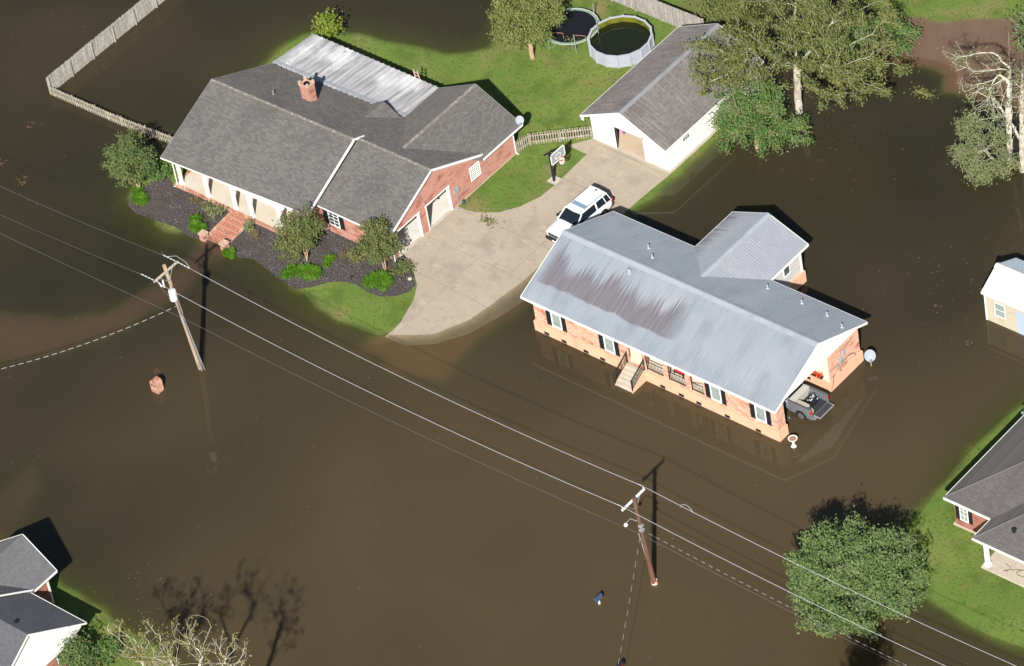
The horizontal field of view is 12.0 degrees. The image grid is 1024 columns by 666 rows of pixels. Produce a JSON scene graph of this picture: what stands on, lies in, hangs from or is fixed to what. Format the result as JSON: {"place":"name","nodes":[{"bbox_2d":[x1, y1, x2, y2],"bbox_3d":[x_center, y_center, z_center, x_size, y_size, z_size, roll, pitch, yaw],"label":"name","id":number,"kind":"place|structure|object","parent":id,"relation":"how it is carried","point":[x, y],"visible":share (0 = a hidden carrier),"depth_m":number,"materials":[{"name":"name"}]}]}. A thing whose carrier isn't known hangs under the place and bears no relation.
{"place":"outdoors","nodes":[
{"label":"outdoors","id":0,"kind":"place"},
{"bbox_2d":[0,0,1023,665],"bbox_3d":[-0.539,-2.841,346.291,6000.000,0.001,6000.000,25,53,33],"label":"flood water","id":1,"kind":"structure","parent":0,"point":[222,470],"depth_m":336.67,"materials":[{"name":"brown liquid"}]},
{"bbox_2d":[150,376,163,393],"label":"brick mailbox","id":2,"kind":"object","parent":1,"relation":"in","point":[156,385],"visible":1,"depth_m":343.24,"materials":[{"name":"red brick"}]},
{"bbox_2d":[11,3,1002,663],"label":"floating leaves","id":3,"kind":"object","parent":1,"relation":"on","point":[535,341],"visible":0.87,"depth_m":337.25,"materials":[{"name":"plant"}]},
{"bbox_2d":[788,435,797,447],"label":"bird bath","id":4,"kind":"object","parent":1,"relation":"in","point":[792,438],"visible":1,"depth_m":330.22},
{"bbox_2d":[783,382,833,419],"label":"pickup truck","id":5,"kind":"object","parent":1,"relation":"on","point":[823,406],"visible":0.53,"depth_m":332.32,"materials":[{"name":"silver metal"}]},
{"bbox_2d":[789,384,809,401],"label":"tool chest","id":6,"kind":"object","parent":5,"relation":"on","point":[802,392],"visible":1,"depth_m":332.72,"materials":[{"name":"beige plastic"}]},
{"bbox_2d":[796,399,809,407],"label":"long beige case","id":7,"kind":"object","parent":5,"relation":"on","point":[803,403],"visible":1,"depth_m":331.85,"materials":[{"name":"plastic"}]},
{"bbox_2d":[807,393,817,405],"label":"mower engine","id":8,"kind":"object","parent":5,"relation":"in","point":[812,400],"visible":1,"depth_m":332.40,"materials":[{"name":"black paint"}]},
{"bbox_2d":[903,81,940,101],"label":"fallen branch","id":9,"kind":"object","parent":1,"relation":"on","point":[924,91],"visible":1,"depth_m":355.98,"materials":[{"name":"green plant"}]},
{"bbox_2d":[966,76,1018,138],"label":"leaning dead tree","id":10,"kind":"object","parent":1,"relation":"on","point":[1004,113],"visible":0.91,"depth_m":348.03,"materials":[{"name":"beige wood"}]},
{"bbox_2d":[986,152,1023,184],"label":"shrub","id":11,"kind":"object","parent":1,"relation":"on","point":[1002,168],"visible":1,"depth_m":347.88,"materials":[{"name":"green plant"}]},
{"bbox_2d":[0,0,1023,665],"bbox_3d":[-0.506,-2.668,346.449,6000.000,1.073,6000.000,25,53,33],"label":"ground","id":12,"kind":"structure","parent":0,"point":[970,600],"depth_m":353.44,"materials":[{"name":"green plant"}]},
{"bbox_2d":[0,534,91,665],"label":"slate roof house","id":13,"kind":"structure","parent":12,"relation":"on","point":[35,624],"depth_m":323.11,"materials":[{"name":"grey"}]},
{"bbox_2d":[53,625,109,665],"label":"shrub","id":14,"kind":"object","parent":12,"relation":"on","point":[78,652],"visible":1,"depth_m":322.25,"materials":[{"name":"green plant"}]},
{"bbox_2d":[46,0,163,91],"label":"privacy fence","id":15,"kind":"object","parent":12,"relation":"on","point":[136,13],"visible":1,"depth_m":372.88,"materials":[{"name":"beige wood"}]},
{"bbox_2d":[92,635,125,665],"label":"shrub","id":16,"kind":"object","parent":12,"relation":"on","point":[109,645],"visible":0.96,"depth_m":323.29,"materials":[{"name":"green plant"}]},
{"bbox_2d":[48,85,172,142],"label":"picket fence","id":17,"kind":"object","parent":12,"relation":"on","point":[120,120],"visible":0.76,"depth_m":366.74,"materials":[{"name":"beige wood"}]},
{"bbox_2d":[101,613,178,665],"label":"thin yellow tree","id":18,"kind":"object","parent":12,"relation":"on","point":[139,653],"visible":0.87,"depth_m":311.61,"materials":[{"name":"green plant"}]},
{"bbox_2d":[155,151,175,168],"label":"shrub","id":19,"kind":"object","parent":12,"relation":"on","point":[161,161],"visible":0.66,"depth_m":361.19,"materials":[{"name":"green plant"}]},
{"bbox_2d":[141,255,204,370],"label":"utility pole","id":20,"kind":"object","parent":12,"relation":"on","point":[173,297],"visible":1,"depth_m":340.10,"materials":[{"name":"brown wood"}]},
{"bbox_2d":[2,215,139,273],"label":"power line","id":21,"kind":"object","parent":20,"relation":"attached to","point":[73,246],"visible":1,"depth_m":342.54,"materials":[{"name":"metal"}]},
{"bbox_2d":[0,186,161,254],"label":"power line","id":22,"kind":"object","parent":20,"relation":"attached to","point":[82,222],"visible":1,"depth_m":344.53,"materials":[{"name":"metal"}]},
{"bbox_2d":[2,306,175,368],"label":"power line","id":23,"kind":"object","parent":20,"relation":"attached to","point":[94,340],"visible":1,"depth_m":341.13,"materials":[{"name":"grey metal"}]},
{"bbox_2d":[0,233,179,316],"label":"power line","id":24,"kind":"object","parent":20,"relation":"attached to","point":[91,276],"visible":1,"depth_m":346.43,"materials":[{"name":"rubber"}]},
{"bbox_2d":[162,285,621,506],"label":"power line","id":25,"kind":"object","parent":20,"relation":"attached to","point":[392,403],"visible":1,"depth_m":326.73,"materials":[{"name":"metal"}]},
{"bbox_2d":[190,268,641,485],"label":"power line","id":26,"kind":"object","parent":20,"relation":"attached to","point":[412,382],"visible":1,"depth_m":327.78,"materials":[{"name":"metal"}]},
{"bbox_2d":[137,614,216,665],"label":"tall bare tree","id":27,"kind":"object","parent":12,"relation":"on","point":[168,653],"visible":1,"depth_m":306.72,"materials":[{"name":"beige plant"}]},
{"bbox_2d":[197,211,250,250],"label":"front steps","id":28,"kind":"structure","parent":12,"relation":"on","point":[226,230],"depth_m":355.33,"materials":[{"name":"brick"}]},
{"bbox_2d":[203,630,251,665],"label":"tall bare tree","id":29,"kind":"object","parent":12,"relation":"on","point":[228,664],"visible":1,"depth_m":304.85,"materials":[{"name":"beige plant"}]},
{"bbox_2d":[128,175,414,296],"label":"planting bed","id":30,"kind":"object","parent":12,"relation":"on","point":[168,203],"visible":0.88,"depth_m":352.94,"materials":[{"name":"brown soil"}]},
{"bbox_2d":[100,124,159,187],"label":"ornamental tree","id":31,"kind":"object","parent":30,"relation":"on","point":[131,161],"visible":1,"depth_m":357.95,"materials":[{"name":"green plant"}]},
{"bbox_2d":[130,185,149,206],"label":"grass clump","id":32,"kind":"object","parent":30,"relation":"on","point":[138,196],"visible":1,"depth_m":359.12,"materials":[{"name":"green plant"}]},
{"bbox_2d":[146,162,173,181],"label":"shrub","id":33,"kind":"object","parent":30,"relation":"on","point":[158,174],"visible":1,"depth_m":360.19,"materials":[{"name":"green plant"}]},
{"bbox_2d":[188,196,200,203],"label":"grass clump","id":34,"kind":"object","parent":30,"relation":"on","point":[193,200],"visible":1,"depth_m":358.10,"materials":[{"name":"plant"}]},
{"bbox_2d":[187,212,206,232],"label":"grass clump","id":35,"kind":"object","parent":30,"relation":"on","point":[196,225],"visible":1,"depth_m":355.74,"materials":[{"name":"green plant"}]},
{"bbox_2d":[197,200,209,208],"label":"grass clump","id":36,"kind":"object","parent":30,"relation":"on","point":[202,204],"visible":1,"depth_m":357.48,"materials":[{"name":"plant"}]},
{"bbox_2d":[202,201,226,219],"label":"shrub","id":37,"kind":"object","parent":30,"relation":"on","point":[214,210],"visible":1,"depth_m":356.38,"materials":[{"name":"green plant"}]},
{"bbox_2d":[222,246,235,258],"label":"grass clump","id":38,"kind":"object","parent":30,"relation":"on","point":[230,252],"visible":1,"depth_m":353.23,"materials":[{"name":"green plant"}]},
{"bbox_2d":[241,216,253,232],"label":"shrub","id":39,"kind":"object","parent":30,"relation":"on","point":[248,226],"visible":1,"depth_m":354.72,"materials":[{"name":"green plant"}]},
{"bbox_2d":[248,228,260,239],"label":"grass clump","id":40,"kind":"object","parent":30,"relation":"on","point":[254,233],"visible":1,"depth_m":354.26,"materials":[{"name":"plant"}]},
{"bbox_2d":[270,233,286,252],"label":"shrub","id":41,"kind":"object","parent":30,"relation":"on","point":[275,245],"visible":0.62,"depth_m":352.74,"materials":[{"name":"green plant"}]},
{"bbox_2d":[278,262,296,279],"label":"grass clump","id":42,"kind":"object","parent":30,"relation":"on","point":[287,273],"visible":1,"depth_m":350.63,"materials":[{"name":"green plant"}]},
{"bbox_2d":[271,203,326,262],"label":"ornamental tree","id":43,"kind":"object","parent":30,"relation":"on","point":[302,231],"visible":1,"depth_m":349.37,"materials":[{"name":"green plant"}]},
{"bbox_2d":[293,262,323,282],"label":"grass clump","id":44,"kind":"object","parent":30,"relation":"on","point":[308,271],"visible":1,"depth_m":350.03,"materials":[{"name":"green plant"}]},
{"bbox_2d":[320,253,336,267],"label":"grass clump","id":45,"kind":"object","parent":30,"relation":"on","point":[329,258],"visible":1,"depth_m":350.75,"materials":[{"name":"green plant"}]},
{"bbox_2d":[338,249,349,258],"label":"grass clump","id":46,"kind":"object","parent":30,"relation":"on","point":[342,256],"visible":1,"depth_m":351.10,"materials":[{"name":"plant"}]},
{"bbox_2d":[343,214,403,270],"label":"ornamental tree","id":47,"kind":"object","parent":30,"relation":"on","point":[375,240],"visible":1,"depth_m":347.24,"materials":[{"name":"green plant"}]},
{"bbox_2d":[360,269,392,290],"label":"grass clump","id":48,"kind":"object","parent":30,"relation":"on","point":[373,279],"visible":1,"depth_m":348.30,"materials":[{"name":"green plant"}]},
{"bbox_2d":[377,274,394,292],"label":"grass clump","id":49,"kind":"object","parent":30,"relation":"on","point":[385,283],"visible":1,"depth_m":347.84,"materials":[{"name":"green plant"}]},
{"bbox_2d":[388,258,416,279],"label":"shrub","id":50,"kind":"object","parent":30,"relation":"on","point":[405,266],"visible":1,"depth_m":348.62,"materials":[{"name":"green plant"}]},
{"bbox_2d":[310,7,344,38],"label":"shrub","id":51,"kind":"object","parent":12,"relation":"on","point":[329,21],"visible":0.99,"depth_m":368.92,"materials":[{"name":"green plant"}]},
{"bbox_2d":[160,34,522,261],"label":"ranch house","id":52,"kind":"structure","parent":12,"relation":"on","point":[344,141],"depth_m":355.06,"materials":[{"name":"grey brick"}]},
{"bbox_2d":[327,211,340,228],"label":"window","id":53,"kind":"structure","parent":52,"relation":"in","point":[333,219],"depth_m":352.21,"materials":[{"name":"white paint"}]},
{"bbox_2d":[469,161,480,181],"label":"window","id":54,"kind":"structure","parent":52,"relation":"in","point":[474,171],"depth_m":353.84,"materials":[{"name":"white paint"}]},
{"bbox_2d":[515,116,523,127],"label":"satellite dish","id":55,"kind":"object","parent":52,"relation":"attached to","point":[519,120],"visible":1,"depth_m":355.19,"materials":[{"name":"white metal"}]},
{"bbox_2d":[308,2,674,310],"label":"fallen leaves","id":56,"kind":"object","parent":12,"relation":"on","point":[519,189],"visible":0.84,"depth_m":353.14,"materials":[{"name":"plant"}]},
{"bbox_2d":[485,0,567,59],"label":"bushy tree","id":57,"kind":"object","parent":12,"relation":"on","point":[519,17],"visible":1,"depth_m":362.53,"materials":[{"name":"green plant"}]},
{"bbox_2d":[516,126,592,152],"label":"picket fence","id":58,"kind":"object","parent":12,"relation":"on","point":[558,133],"visible":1,"depth_m":357.01,"materials":[{"name":"beige wood"}]},
{"bbox_2d":[544,144,565,184],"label":"basketball hoop","id":59,"kind":"object","parent":12,"relation":"on","point":[558,154],"visible":1,"depth_m":352.06,"materials":[{"name":"plastic"}]},
{"bbox_2d":[564,36,580,51],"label":"shrub","id":60,"kind":"object","parent":12,"relation":"on","point":[568,46],"visible":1,"depth_m":364.75,"materials":[{"name":"green plant"}]},
{"bbox_2d":[546,3,599,52],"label":"trampoline","id":61,"kind":"object","parent":12,"relation":"on","point":[580,23],"visible":0.88,"depth_m":365.88,"materials":[{"name":"black fabric"}]},
{"bbox_2d":[594,593,602,604],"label":"mailbox","id":62,"kind":"object","parent":12,"relation":"on","point":[598,597],"visible":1,"depth_m":321.63,"materials":[{"name":"blue paint"}]},
{"bbox_2d":[616,660,624,665],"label":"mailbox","id":63,"kind":"object","parent":12,"relation":"on","point":[621,662],"visible":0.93,"depth_m":316.82,"materials":[{"name":"blue metal"}]},
{"bbox_2d":[587,14,654,68],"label":"above ground pool","id":64,"kind":"structure","parent":12,"relation":"on","point":[620,41],"depth_m":364.09,"materials":[{"name":"plastic"}]},
{"bbox_2d":[621,487,657,585],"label":"utility pole","id":65,"kind":"object","parent":12,"relation":"on","point":[654,581],"visible":1,"depth_m":318.46,"materials":[{"name":"brown wood"}]},
{"bbox_2d":[183,318,636,532],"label":"power line","id":66,"kind":"object","parent":65,"relation":"attached to","point":[406,428],"visible":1,"depth_m":330.55,"materials":[{"name":"metal"}]},
{"bbox_2d":[618,532,640,664],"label":"power line","id":67,"kind":"object","parent":65,"relation":"attached to","point":[629,599],"visible":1,"depth_m":314.81,"materials":[{"name":"black metal"}]},
{"bbox_2d":[645,536,893,662],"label":"power line","id":68,"kind":"object","parent":65,"relation":"attached to","point":[772,602],"visible":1,"depth_m":313.38,"materials":[{"name":"metal"}]},
{"bbox_2d":[643,530,906,665],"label":"power line","id":69,"kind":"object","parent":65,"relation":"attached to","point":[770,597],"visible":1,"depth_m":312.22,"materials":[{"name":"grey metal"}]},
{"bbox_2d":[622,506,944,665],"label":"power line","id":70,"kind":"object","parent":65,"relation":"attached to","point":[784,589],"visible":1,"depth_m":308.60,"materials":[{"name":"metal"}]},
{"bbox_2d":[643,486,1015,665],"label":"power line","id":71,"kind":"object","parent":65,"relation":"attached to","point":[828,579],"visible":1,"depth_m":308.73,"materials":[{"name":"metal"}]},
{"bbox_2d":[611,0,703,26],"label":"privacy fence","id":72,"kind":"object","parent":12,"relation":"on","point":[664,12],"visible":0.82,"depth_m":365.40,"materials":[{"name":"beige wood"}]},
{"bbox_2d":[580,23,763,173],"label":"detached garage","id":73,"kind":"structure","parent":12,"relation":"on","point":[654,107],"depth_m":354.15,"materials":[{"name":"white paint"}]},
{"bbox_2d":[682,132,689,142],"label":"window","id":74,"kind":"structure","parent":73,"relation":"in","point":[687,135],"depth_m":353.15,"materials":[{"name":"white paint"}]},
{"bbox_2d":[688,0,775,30],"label":"shrub","id":75,"kind":"object","parent":12,"relation":"on","point":[726,12],"visible":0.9,"depth_m":364.57,"materials":[{"name":"green plant"}]},
{"bbox_2d":[706,72,815,160],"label":"understorey tree","id":76,"kind":"object","parent":12,"relation":"on","point":[749,121],"visible":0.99,"depth_m":351.47,"materials":[{"name":"green plant"}]},
{"bbox_2d":[675,0,919,114],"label":"storm stripped tree","id":77,"kind":"object","parent":12,"relation":"on","point":[734,63],"visible":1,"depth_m":351.06,"materials":[{"name":"green plant"}]},
{"bbox_2d":[786,6,923,65],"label":"thicket shrub","id":78,"kind":"object","parent":12,"relation":"on","point":[899,34],"visible":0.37,"depth_m":359.08,"materials":[{"name":"green plant"}]},
{"bbox_2d":[782,505,931,642],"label":"round shade tree","id":79,"kind":"object","parent":12,"relation":"on","point":[872,566],"visible":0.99,"depth_m":313.32,"materials":[{"name":"green plant"}]},
{"bbox_2d":[864,349,875,365],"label":"satellite dish","id":80,"kind":"object","parent":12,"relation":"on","point":[869,355],"visible":1,"depth_m":334.69,"materials":[{"name":"white metal"}]},
{"bbox_2d":[936,32,1018,163],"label":"bare pale tree","id":81,"kind":"object","parent":12,"relation":"on","point":[1009,114],"visible":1,"depth_m":344.69,"materials":[{"name":"beige plant"}]},
{"bbox_2d":[946,106,1018,189],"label":"leafy tree","id":82,"kind":"object","parent":12,"relation":"on","point":[975,168],"visible":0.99,"depth_m":347.31,"materials":[{"name":"green plant"}]},
{"bbox_2d":[943,415,1023,586],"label":"hip roof house","id":83,"kind":"structure","parent":12,"relation":"on","point":[984,495],"depth_m":319.26,"materials":[{"name":"grey"}]},
{"bbox_2d":[959,507,968,523],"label":"window","id":84,"kind":"structure","parent":83,"relation":"in","point":[963,513],"depth_m":321.39,"materials":[{"name":"white paint"}]},
{"bbox_2d":[981,258,1023,334],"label":"storage shed","id":85,"kind":"structure","parent":12,"relation":"on","point":[1002,291],"depth_m":335.15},
{"bbox_2d":[994,302,1005,319],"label":"window","id":86,"kind":"structure","parent":85,"relation":"in","point":[999,309],"depth_m":335.59,"materials":[{"name":"white glass"}]},
{"bbox_2d":[1016,311,1023,334],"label":"door","id":87,"kind":"structure","parent":85,"relation":"in","point":[1020,317],"depth_m":334.85,"materials":[{"name":"white"}]},
{"bbox_2d":[998,42,1023,172],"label":"bare pale tree","id":88,"kind":"object","parent":12,"relation":"on","point":[1021,125],"visible":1,"depth_m":344.16,"materials":[{"name":"beige plant"}]},
{"bbox_2d":[1000,4,1023,53],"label":"leafy corner tree","id":89,"kind":"object","parent":12,"relation":"on","point":[1021,25],"visible":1,"depth_m":352.35,"materials":[{"name":"green plant"}]},
{"bbox_2d":[385,139,669,345],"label":"driveway","id":90,"kind":"structure","parent":0,"point":[628,183],"depth_m":349.71,"materials":[{"name":"concrete"}]},
{"bbox_2d":[479,212,508,228],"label":"fallen branch","id":91,"kind":"object","parent":90,"relation":"on","point":[487,220],"visible":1,"depth_m":351.73,"materials":[{"name":"green plant"}]},
{"bbox_2d":[545,185,613,241],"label":"white suv","id":92,"kind":"object","parent":90,"relation":"on","point":[590,202],"visible":0.73,"depth_m":349.25,"materials":[{"name":"paint"}]},
{"bbox_2d":[520,211,867,441],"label":"raised house","id":93,"kind":"structure","parent":0,"point":[727,319],"depth_m":336.48,"materials":[{"name":"grey metal"}]},
{"bbox_2d":[550,312,562,330],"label":"window","id":94,"kind":"structure","parent":93,"relation":"in","point":[556,320],"depth_m":340.62,"materials":[{"name":"white glass"}]},
{"bbox_2d":[603,336,615,354],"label":"window","id":95,"kind":"structure","parent":93,"relation":"in","point":[608,343],"depth_m":338.05,"materials":[{"name":"white glass"}]},
{"bbox_2d":[709,385,721,402],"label":"window","id":96,"kind":"structure","parent":93,"relation":"in","point":[715,392],"depth_m":332.89,"materials":[{"name":"white glass"}]},
{"bbox_2d":[754,405,766,423],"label":"window","id":97,"kind":"structure","parent":93,"relation":"in","point":[760,413],"depth_m":330.79,"materials":[{"name":"white glass"}]},
{"bbox_2d":[783,265,790,277],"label":"window","id":98,"kind":"structure","parent":93,"relation":"in","point":[786,271],"depth_m":340.50,"materials":[{"name":"white paint"}]},
{"bbox_2d":[810,370,822,379],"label":"flower planter","id":99,"kind":"object","parent":93,"relation":"attached to","point":[816,374],"visible":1,"depth_m":333.35,"materials":[{"name":"red plant"}]}
]}

